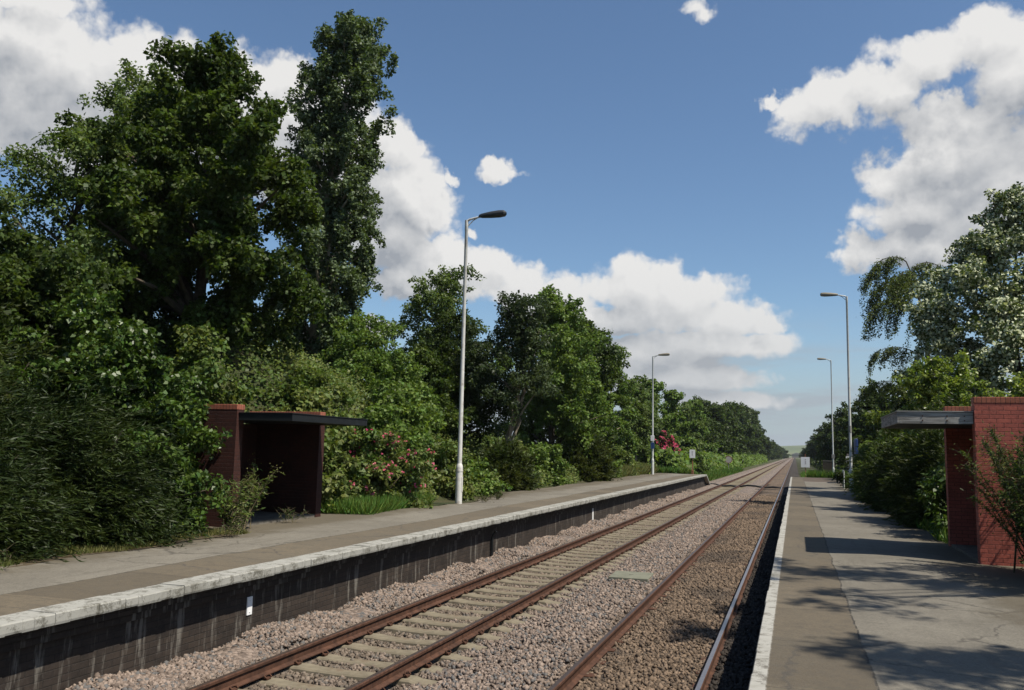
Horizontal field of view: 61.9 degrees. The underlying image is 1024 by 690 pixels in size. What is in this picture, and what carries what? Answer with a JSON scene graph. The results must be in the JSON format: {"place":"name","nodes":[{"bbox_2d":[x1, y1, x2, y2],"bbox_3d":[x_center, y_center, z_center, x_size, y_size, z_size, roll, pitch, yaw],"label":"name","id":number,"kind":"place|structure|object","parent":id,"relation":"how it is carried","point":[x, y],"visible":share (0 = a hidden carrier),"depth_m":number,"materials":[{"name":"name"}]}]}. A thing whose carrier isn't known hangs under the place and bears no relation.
{"place":"outdoors","nodes":[
{"label":"outdoors","id":0,"kind":"place"},
{"bbox_2d":[0,329,818,588],"bbox_3d":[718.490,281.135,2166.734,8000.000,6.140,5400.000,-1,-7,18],"label":"ground","id":1,"kind":"structure","parent":0,"point":[441,500],"depth_m":24.15,"materials":[{"name":"plant"}]},
{"bbox_2d":[0,231,27,362],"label":"hawthorn tree","id":2,"kind":"object","parent":1,"relation":"on","point":[16,321],"visible":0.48,"depth_m":15.72,"materials":[{"name":"green plant"}]},
{"bbox_2d":[0,286,90,485],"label":"broom shrub","id":3,"kind":"object","parent":1,"relation":"on","point":[14,374],"visible":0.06,"depth_m":15.00,"materials":[{"name":"green plant"}]},
{"bbox_2d":[0,209,120,347],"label":"hawthorn tree","id":4,"kind":"object","parent":1,"relation":"on","point":[43,281],"visible":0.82,"depth_m":18.74,"materials":[{"name":"green plant"}]},
{"bbox_2d":[0,276,168,420],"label":"laurel bush","id":5,"kind":"object","parent":1,"relation":"on","point":[90,313],"visible":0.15,"depth_m":16.36,"materials":[{"name":"green plant"}]},
{"bbox_2d":[0,112,171,289],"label":"ash tree","id":6,"kind":"object","parent":1,"relation":"on","point":[101,248],"visible":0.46,"depth_m":22.58,"materials":[{"name":"green plant"}]},
{"bbox_2d":[33,58,190,251],"bbox_3d":[-12.288,-4.551,26.979,4.592,9.992,4.686,-4,-9,36],"label":"ash tree","id":7,"kind":"object","parent":1,"relation":"on","point":[118,99],"visible":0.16,"depth_m":26.86,"materials":[{"name":"green plant"}]},
{"bbox_2d":[38,30,329,359],"bbox_3d":[-8.988,-4.105,24.791,8.188,10.123,7.886,-1,-7,18],"label":"maple tree","id":8,"kind":"object","parent":1,"relation":"on","point":[198,113],"visible":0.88,"depth_m":23.43,"materials":[{"name":"green plant"}]},
{"bbox_2d":[165,320,265,423],"bbox_3d":[-8.051,1.696,21.767,3.097,4.724,3.450,-1,-7,18],"label":"bank bush","id":9,"kind":"object","parent":1,"relation":"on","point":[193,356],"visible":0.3,"depth_m":21.54,"materials":[{"name":"green plant"}]},
{"bbox_2d":[258,362,362,451],"bbox_3d":[-5.829,1.749,24.441,3.240,2.567,4.477,5,-8,-26],"label":"bank bush","id":10,"kind":"object","parent":1,"relation":"on","point":[309,391],"visible":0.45,"depth_m":23.88,"materials":[{"name":"green plant"}]},
{"bbox_2d":[0,305,656,525],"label":"undergrowth","id":11,"kind":"object","parent":1,"relation":"on","point":[279,354],"visible":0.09,"depth_m":26.36,"materials":[{"name":"green plant"}]},
{"bbox_2d":[259,9,398,367],"bbox_3d":[-8.207,-5.394,37.639,5.905,19.608,5.697,-1,-7,18],"label":"poplar tree","id":12,"kind":"object","parent":1,"relation":"on","point":[334,126],"visible":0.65,"depth_m":36.96,"materials":[{"name":"green plant"}]},
{"bbox_2d":[321,428,370,513],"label":"bank bush","id":13,"kind":"object","parent":1,"relation":"on","point":[335,481],"visible":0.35,"depth_m":21.93,"materials":[{"name":"green plant"}]},
{"bbox_2d":[0,473,710,689],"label":"platform","id":14,"kind":"structure","parent":1,"relation":"on","point":[64,625],"depth_m":12.05,"materials":[{"name":"concrete"}]},
{"bbox_2d":[0,526,247,567],"bbox_3d":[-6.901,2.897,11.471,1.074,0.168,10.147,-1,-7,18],"label":"grass","id":15,"kind":"structure","parent":14,"relation":"on","point":[101,548],"depth_m":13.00,"materials":[{"name":"plant"}]},
{"bbox_2d":[0,349,103,563],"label":"broom shrub","id":16,"kind":"object","parent":15,"relation":"on","point":[16,503],"visible":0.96,"depth_m":12.06,"materials":[{"name":"green plant"}]},
{"bbox_2d":[0,363,212,550],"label":"broom shrub","id":17,"kind":"object","parent":15,"relation":"on","point":[131,497],"visible":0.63,"depth_m":13.58,"materials":[{"name":"green plant"}]},
{"bbox_2d":[38,322,230,536],"bbox_3d":[-7.090,1.758,15.669,3.762,4.483,4.026,4,-7,-20],"label":"laurel bush","id":18,"kind":"object","parent":15,"relation":"on","point":[131,359],"visible":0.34,"depth_m":15.50,"materials":[{"name":"green plant"}]},
{"bbox_2d":[88,371,232,527],"bbox_3d":[-6.907,2.178,16.264,2.819,3.479,2.790,-1,-7,18],"label":"laurel bush","id":19,"kind":"object","parent":14,"relation":"on","point":[203,439],"visible":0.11,"depth_m":16.27,"materials":[{"name":"green plant"}]},
{"bbox_2d":[213,511,248,536],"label":"weed","id":20,"kind":"object","parent":14,"relation":"on","point":[237,526],"visible":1,"depth_m":15.27,"materials":[{"name":"green plant"}]},
{"bbox_2d":[208,471,261,530],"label":"tall weed","id":21,"kind":"object","parent":14,"relation":"on","point":[238,508],"visible":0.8,"depth_m":16.23,"materials":[{"name":"green plant"}]},
{"bbox_2d":[237,452,284,529],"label":"tall weed","id":22,"kind":"object","parent":14,"relation":"on","point":[262,488],"visible":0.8,"depth_m":16.82,"materials":[{"name":"green plant"}]},
{"bbox_2d":[166,404,367,526],"bbox_3d":[-5.352,2.663,18.764,3.221,2.530,3.432,-1,-7,18],"label":"brick shelter","id":23,"kind":"object","parent":14,"relation":"on","point":[293,442],"visible":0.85,"depth_m":20.10,"materials":[{"name":"brick"}]},
{"bbox_2d":[321,490,436,514],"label":"grass","id":24,"kind":"structure","parent":14,"relation":"on","point":[369,505],"depth_m":21.32,"materials":[{"name":"plant"}]},
{"bbox_2d":[455,210,506,503],"bbox_3d":[-0.960,0.353,26.269,1.425,9.164,0.280,-1,-7,18],"label":"street lamp","id":25,"kind":"object","parent":14,"relation":"on","point":[459,465],"visible":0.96,"depth_m":26.38,"materials":[{"name":"metal"}]},
{"bbox_2d":[651,353,669,474],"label":"street lamp","id":26,"kind":"object","parent":14,"relation":"on","point":[652,435],"visible":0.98,"depth_m":65.96,"materials":[{"name":"metal"}]},
{"bbox_2d":[314,308,406,387],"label":"elder bush","id":27,"kind":"object","parent":1,"relation":"on","point":[351,338],"visible":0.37,"depth_m":34.76,"materials":[{"name":"green plant"}]},
{"bbox_2d":[336,428,436,508],"bbox_3d":[-3.975,3.725,24.477,3.471,2.703,3.490,4,-7,-20],"label":"rose bush","id":28,"kind":"object","parent":1,"relation":"on","point":[384,466],"visible":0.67,"depth_m":23.94,"materials":[{"name":"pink plant"}]},
{"bbox_2d":[333,347,446,434],"bbox_3d":[-4.689,1.800,32.308,4.858,3.712,5.142,-1,-7,18],"label":"elder bush","id":29,"kind":"object","parent":1,"relation":"on","point":[394,364],"visible":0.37,"depth_m":32.18,"materials":[{"name":"green plant"}]},
{"bbox_2d":[355,377,434,446],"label":"bank bush","id":30,"kind":"object","parent":1,"relation":"on","point":[414,412],"visible":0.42,"depth_m":29.53,"materials":[{"name":"green plant"}]},
{"bbox_2d":[355,399,437,470],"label":"bank bush","id":31,"kind":"object","parent":1,"relation":"on","point":[379,417],"visible":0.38,"depth_m":27.03,"materials":[{"name":"green plant"}]},
{"bbox_2d":[380,263,497,375],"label":"ash tree","id":32,"kind":"object","parent":1,"relation":"on","point":[441,296],"visible":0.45,"depth_m":44.38,"materials":[{"name":"green plant"}]},
{"bbox_2d":[406,346,477,442],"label":"elder bush","id":33,"kind":"object","parent":1,"relation":"on","point":[442,379],"visible":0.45,"depth_m":36.99,"materials":[{"name":"green plant"}]},
{"bbox_2d":[417,433,477,500],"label":"bank bush","id":34,"kind":"object","parent":1,"relation":"on","point":[444,459],"visible":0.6,"depth_m":28.86,"materials":[{"name":"green plant"}]},
{"bbox_2d":[406,307,509,447],"bbox_3d":[-2.683,1.645,39.714,5.696,6.854,5.116,-1,-7,18],"label":"oak tree","id":35,"kind":"object","parent":1,"relation":"on","point":[445,351],"visible":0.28,"depth_m":39.24,"materials":[{"name":"green plant"}]},
{"bbox_2d":[157,457,798,689],"bbox_3d":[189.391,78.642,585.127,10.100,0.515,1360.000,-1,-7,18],"label":"track bed","id":36,"kind":"object","parent":1,"relation":"on","point":[360,613],"visible":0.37,"depth_m":14.11,"materials":[{"name":"gravel"}]},
{"bbox_2d":[258,673,385,689],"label":"concrete sleeper","id":37,"kind":"object","parent":36,"relation":"on","point":[271,680],"visible":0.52,"depth_m":10.02,"materials":[{"name":"concrete"}]},
{"bbox_2d":[286,659,437,685],"bbox_3d":[-2.071,4.096,10.558,2.500,0.274,0.290,-1,-7,18],"label":"concrete sleeper","id":38,"kind":"object","parent":36,"relation":"on","point":[310,668],"visible":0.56,"depth_m":10.50,"materials":[{"name":"concrete"}]},
{"bbox_2d":[315,650,442,672],"bbox_3d":[-1.870,4.207,11.167,2.500,0.274,0.290,-1,-7,18],"label":"concrete sleeper","id":39,"kind":"object","parent":36,"relation":"on","point":[338,658],"visible":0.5,"depth_m":11.17,"materials":[{"name":"concrete"}]},
{"bbox_2d":[338,639,472,661],"bbox_3d":[-1.664,4.269,11.781,2.500,0.274,0.290,-1,-7,18],"label":"concrete sleeper","id":40,"kind":"object","parent":36,"relation":"on","point":[358,647],"visible":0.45,"depth_m":11.72,"materials":[{"name":"concrete"}]},
{"bbox_2d":[65,489,786,689],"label":"ballast","id":41,"kind":"structure","parent":36,"relation":"on","point":[601,594],"depth_m":13.26,"materials":[{"name":"gravel"}]},
{"bbox_2d":[360,629,491,650],"bbox_3d":[-1.472,4.340,12.398,2.500,0.274,0.290,-1,-7,18],"label":"concrete sleeper","id":42,"kind":"object","parent":36,"relation":"on","point":[408,641],"visible":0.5,"depth_m":12.34,"materials":[{"name":"concrete"}]},
{"bbox_2d":[380,621,504,641],"bbox_3d":[-1.260,4.411,13.008,2.500,0.274,0.290,-1,-7,18],"label":"concrete sleeper","id":43,"kind":"object","parent":36,"relation":"on","point":[394,629],"visible":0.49,"depth_m":12.96,"materials":[{"name":"concrete"}]},
{"bbox_2d":[186,459,785,689],"bbox_3d":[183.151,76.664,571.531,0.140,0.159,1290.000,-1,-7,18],"label":"rail","id":44,"kind":"object","parent":43,"relation":"on","point":[256,671],"visible":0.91,"depth_m":13.01,"materials":[{"name":"metal"}]},
{"bbox_2d":[399,614,518,633],"bbox_3d":[-1.043,4.493,13.616,2.500,0.274,0.290,-1,-7,19],"label":"concrete sleeper","id":45,"kind":"object","parent":36,"relation":"on","point":[497,627],"visible":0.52,"depth_m":13.54,"materials":[{"name":"concrete"}]},
{"bbox_2d":[416,608,524,624],"bbox_3d":[-0.858,4.586,14.232,2.500,0.274,0.290,-1,-7,18],"label":"concrete sleeper","id":46,"kind":"object","parent":36,"relation":"on","point":[507,620],"visible":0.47,"depth_m":14.18,"materials":[{"name":"concrete"}]},
{"bbox_2d":[433,603,535,617],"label":"concrete sleeper","id":47,"kind":"object","parent":36,"relation":"on","point":[517,614],"visible":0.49,"depth_m":14.81,"materials":[{"name":"concrete"}]},
{"bbox_2d":[343,457,791,689],"bbox_3d":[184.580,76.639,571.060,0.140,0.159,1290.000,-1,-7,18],"label":"rail","id":48,"kind":"object","parent":47,"relation":"on","point":[388,675],"visible":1,"depth_m":13.18,"materials":[{"name":"metal"}]},
{"bbox_2d":[446,595,553,610],"bbox_3d":[-0.453,4.731,15.459,2.500,0.274,0.290,-1,-7,18],"label":"concrete sleeper","id":49,"kind":"object","parent":36,"relation":"on","point":[531,606],"visible":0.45,"depth_m":15.39,"materials":[{"name":"concrete"}]},
{"bbox_2d":[459,590,562,604],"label":"concrete sleeper","id":50,"kind":"object","parent":36,"relation":"on","point":[543,601],"visible":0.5,"depth_m":16.00,"materials":[{"name":"concrete"}]},
{"bbox_2d":[471,585,570,598],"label":"concrete sleeper","id":51,"kind":"object","parent":36,"relation":"on","point":[504,593],"visible":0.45,"depth_m":16.64,"materials":[{"name":"concrete"}]},
{"bbox_2d":[483,582,574,594],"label":"concrete sleeper","id":52,"kind":"object","parent":36,"relation":"on","point":[492,586],"visible":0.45,"depth_m":17.29,"materials":[{"name":"concrete"}]},
{"bbox_2d":[493,576,582,589],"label":"concrete sleeper","id":53,"kind":"object","parent":36,"relation":"on","point":[522,583],"visible":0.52,"depth_m":17.83,"materials":[{"name":"concrete"}]},
{"bbox_2d":[512,569,597,580],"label":"concrete sleeper","id":54,"kind":"object","parent":36,"relation":"on","point":[582,577],"visible":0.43,"depth_m":19.07,"materials":[{"name":"concrete"}]},
{"bbox_2d":[608,571,653,582],"bbox_3d":[2.596,5.049,18.547,0.840,0.126,1.000,-1,-7,17],"label":"pit cover","id":55,"kind":"object","parent":36,"relation":"on","point":[639,576],"visible":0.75,"depth_m":18.38,"materials":[{"name":"concrete"}]},
{"bbox_2d":[548,464,786,689],"bbox_3d":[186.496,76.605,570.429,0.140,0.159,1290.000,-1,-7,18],"label":"rail","id":56,"kind":"object","parent":36,"relation":"on","point":[575,673],"visible":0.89,"depth_m":13.47,"materials":[{"name":"metal"}]},
{"bbox_2d":[695,459,793,689],"bbox_3d":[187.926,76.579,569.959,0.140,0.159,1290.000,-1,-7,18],"label":"rail","id":57,"kind":"object","parent":36,"relation":"on","point":[707,673],"visible":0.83,"depth_m":13.52,"materials":[{"name":"metal"}]},
{"bbox_2d":[463,457,512,495],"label":"bank bush","id":58,"kind":"object","parent":1,"relation":"on","point":[493,487],"visible":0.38,"depth_m":31.59,"materials":[{"name":"green plant"}]},
{"bbox_2d":[448,290,563,445],"bbox_3d":[-0.410,1.873,37.804,4.961,8.711,3.846,2,-7,-7],"label":"oak tree","id":59,"kind":"object","parent":1,"relation":"on","point":[507,402],"visible":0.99,"depth_m":37.35,"materials":[{"name":"green plant"}]},
{"bbox_2d":[473,433,545,491],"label":"round shrub","id":60,"kind":"object","parent":1,"relation":"on","point":[510,463],"visible":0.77,"depth_m":34.98,"materials":[{"name":"green plant"}]},
{"bbox_2d":[528,442,570,485],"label":"bank bush","id":61,"kind":"object","parent":1,"relation":"on","point":[547,459],"visible":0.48,"depth_m":41.86,"materials":[{"name":"green plant"}]},
{"bbox_2d":[489,283,621,466],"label":"sycamore tree","id":62,"kind":"object","parent":1,"relation":"on","point":[567,352],"visible":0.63,"depth_m":49.46,"materials":[{"name":"green plant"}]},
{"bbox_2d":[537,316,631,449],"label":"sycamore tree","id":63,"kind":"object","parent":1,"relation":"on","point":[606,353],"visible":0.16,"depth_m":59.25,"materials":[{"name":"green plant"}]},
{"bbox_2d":[561,418,622,481],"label":"round shrub","id":64,"kind":"object","parent":1,"relation":"on","point":[596,464],"visible":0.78,"depth_m":47.88,"materials":[{"name":"green plant"}]},
{"bbox_2d":[586,345,645,460],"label":"sycamore tree","id":65,"kind":"object","parent":1,"relation":"on","point":[630,412],"visible":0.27,"depth_m":68.05,"materials":[{"name":"green plant"}]},
{"bbox_2d":[608,444,633,466],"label":"bank bush","id":66,"kind":"object","parent":1,"relation":"on","point":[621,454],"visible":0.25,"depth_m":61.60,"materials":[{"name":"green plant"}]},
{"bbox_2d":[609,461,659,478],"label":"grass","id":67,"kind":"structure","parent":1,"relation":"on","point":[628,471],"depth_m":61.00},
{"bbox_2d":[615,374,663,453],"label":"tree","id":68,"kind":"object","parent":1,"relation":"on","point":[640,379],"visible":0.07,"depth_m":86.25,"materials":[{"name":"green plant"}]},
{"bbox_2d":[616,382,666,460],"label":"birch tree","id":69,"kind":"object","parent":1,"relation":"on","point":[643,432],"visible":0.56,"depth_m":74.18,"materials":[{"name":"green plant"}]},
{"bbox_2d":[644,378,684,444],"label":"tree","id":70,"kind":"object","parent":1,"relation":"on","point":[659,387],"visible":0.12,"depth_m":96.91,"materials":[{"name":"green plant"}]},
{"bbox_2d":[650,429,680,454],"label":"rhododendron bush","id":71,"kind":"object","parent":1,"relation":"on","point":[663,439],"visible":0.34,"depth_m":91.58,"materials":[{"name":"pink plant"}]},
{"bbox_2d":[660,389,701,450],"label":"tree","id":72,"kind":"object","parent":1,"relation":"on","point":[673,398],"visible":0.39,"depth_m":109.89,"materials":[{"name":"green plant"}]},
{"bbox_2d":[677,401,711,454],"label":"tree","id":73,"kind":"object","parent":1,"relation":"on","point":[686,410],"visible":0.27,"depth_m":121.23,"materials":[{"name":"green plant"}]},
{"bbox_2d":[633,444,767,472],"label":"undergrowth","id":74,"kind":"object","parent":1,"relation":"on","point":[667,457],"visible":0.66,"depth_m":96.98,"materials":[{"name":"green plant"}]},
{"bbox_2d":[656,466,744,480],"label":"grass","id":75,"kind":"structure","parent":1,"relation":"on","point":[716,474],"depth_m":90.59,"materials":[{"name":"plant"}]},
{"bbox_2d":[688,399,720,453],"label":"tree","id":76,"kind":"object","parent":1,"relation":"on","point":[696,406],"visible":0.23,"depth_m":132.37,"materials":[{"name":"green plant"}]},
{"bbox_2d":[686,395,733,455],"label":"tree","id":77,"kind":"object","parent":1,"relation":"on","point":[714,436],"visible":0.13,"depth_m":145.30,"materials":[{"name":"green plant"}]},
{"bbox_2d":[704,402,744,462],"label":"tree","id":78,"kind":"object","parent":1,"relation":"on","point":[716,410],"visible":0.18,"depth_m":162.40,"materials":[{"name":"green plant"}]},
{"bbox_2d":[714,402,744,457],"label":"tree","id":79,"kind":"object","parent":1,"relation":"on","point":[730,421],"visible":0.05,"depth_m":178.15,"materials":[{"name":"green plant"}]},
{"bbox_2d":[721,402,752,453],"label":"tree","id":80,"kind":"object","parent":1,"relation":"on","point":[744,442],"visible":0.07,"depth_m":198.09,"materials":[{"name":"green plant"}]},
{"bbox_2d":[723,400,755,457],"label":"tree","id":81,"kind":"object","parent":1,"relation":"on","point":[748,432],"visible":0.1,"depth_m":218.16,"materials":[{"name":"green plant"}]},
{"bbox_2d":[732,401,763,454],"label":"tree","id":82,"kind":"object","parent":1,"relation":"on","point":[756,443],"visible":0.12,"depth_m":244.85,"materials":[{"name":"green plant"}]},
{"bbox_2d":[736,402,766,452],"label":"tree","id":83,"kind":"object","parent":1,"relation":"on","point":[753,422],"visible":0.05,"depth_m":274.49,"materials":[{"name":"green plant"}]},
{"bbox_2d":[750,407,775,456],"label":"tree","id":84,"kind":"object","parent":1,"relation":"on","point":[769,444],"visible":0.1,"depth_m":332.49,"materials":[{"name":"green plant"}]},
{"bbox_2d":[813,411,841,463],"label":"tree","id":85,"kind":"object","parent":1,"relation":"on","point":[818,439],"visible":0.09,"depth_m":140.10,"materials":[{"name":"green plant"}]},
{"bbox_2d":[814,401,861,460],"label":"tree","id":86,"kind":"object","parent":1,"relation":"on","point":[825,452],"visible":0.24,"depth_m":115.77,"materials":[{"name":"green plant"}]},
{"bbox_2d":[835,404,891,464],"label":"tree","id":87,"kind":"object","parent":1,"relation":"on","point":[860,437],"visible":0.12,"depth_m":66.95,"materials":[{"name":"green plant"}]},
{"bbox_2d":[838,378,899,459],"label":"tree","id":88,"kind":"object","parent":1,"relation":"on","point":[857,429],"visible":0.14,"depth_m":77.26,"materials":[{"name":"green plant"}]},
{"bbox_2d":[748,477,1023,689],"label":"platform","id":89,"kind":"structure","parent":1,"relation":"on","point":[858,597],"depth_m":10.24,"materials":[{"name":"asphalt"},{"name":"concrete"},{"name":"brick"}]},
{"bbox_2d":[820,292,852,491],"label":"street lamp","id":90,"kind":"object","parent":89,"relation":"on","point":[824,294],"visible":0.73,"depth_m":44.44,"materials":[{"name":"metal"}]},
{"bbox_2d":[832,455,862,487],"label":"bank bush","id":91,"kind":"object","parent":89,"relation":"on","point":[838,477],"visible":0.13,"depth_m":49.06,"materials":[{"name":"green plant"}]},
{"bbox_2d":[840,426,897,501],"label":"hedge shrub","id":92,"kind":"object","parent":89,"relation":"on","point":[865,461],"visible":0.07,"depth_m":36.40,"materials":[{"name":"green plant"}]},
{"bbox_2d":[855,431,910,512],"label":"hedge shrub","id":93,"kind":"object","parent":89,"relation":"on","point":[873,499],"visible":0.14,"depth_m":29.75,"materials":[{"name":"green plant"}]},
{"bbox_2d":[911,516,947,543],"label":"grass","id":94,"kind":"structure","parent":89,"relation":"on","point":[941,534],"depth_m":19.47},
{"bbox_2d":[914,429,947,533],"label":"laurel bush","id":95,"kind":"object","parent":89,"relation":"on","point":[937,481],"visible":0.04,"depth_m":19.36,"materials":[{"name":"green plant"}]},
{"bbox_2d":[880,397,1023,566],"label":"brick shelter","id":96,"kind":"object","parent":89,"relation":"on","point":[971,535],"visible":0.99,"depth_m":15.24,"materials":[{"name":"red brick"}]},
{"bbox_2d":[949,421,1023,572],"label":"tamarisk bush","id":97,"kind":"object","parent":89,"relation":"on","point":[997,460],"visible":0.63,"depth_m":13.71,"materials":[{"name":"green plant"}]},
{"bbox_2d":[988,453,1023,542],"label":"tamarisk bush","id":98,"kind":"object","parent":89,"relation":"on","point":[1019,468],"visible":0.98,"depth_m":12.98,"materials":[{"name":"green plant"}]},
{"bbox_2d":[852,256,950,409],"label":"weeping birch","id":99,"kind":"object","parent":1,"relation":"on","point":[897,289],"visible":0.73,"depth_m":46.42,"materials":[{"name":"green plant"}]},
{"bbox_2d":[867,370,947,430],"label":"tree","id":100,"kind":"object","parent":1,"relation":"on","point":[896,408],"visible":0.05,"depth_m":60.69,"materials":[{"name":"green plant"}]},
{"bbox_2d":[871,388,970,527],"bbox_3d":[12.261,3.196,23.807,4.428,4.070,8.145,-1,-7,18],"label":"hedge shrub","id":101,"kind":"object","parent":1,"relation":"on","point":[927,449],"visible":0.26,"depth_m":23.32,"materials":[{"name":"green plant"}]},
{"bbox_2d":[864,348,1005,466],"bbox_3d":[13.768,2.996,27.944,3.958,5.879,3.986,-1,-7,18],"label":"laurel bush","id":102,"kind":"object","parent":1,"relation":"on","point":[934,371],"visible":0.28,"depth_m":27.75,"materials":[{"name":"green plant"}]},
{"bbox_2d":[894,181,1023,396],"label":"whitebeam tree","id":103,"kind":"object","parent":1,"relation":"on","point":[998,308],"visible":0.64,"depth_m":36.87,"materials":[{"name":"plant"}]},
{"bbox_2d":[1004,371,1023,396],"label":"laurel bush","id":104,"kind":"object","parent":1,"relation":"on","point":[1017,388],"visible":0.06,"depth_m":24.28,"materials":[{"name":"green plant"}]},
{"bbox_2d":[0,0,1023,445],"label":"sky","id":105,"kind":"structure","parent":0,"point":[697,173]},
{"bbox_2d":[799,469,846,477],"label":"grass","id":106,"kind":"structure","parent":0,"point":[817,474],"depth_m":73.28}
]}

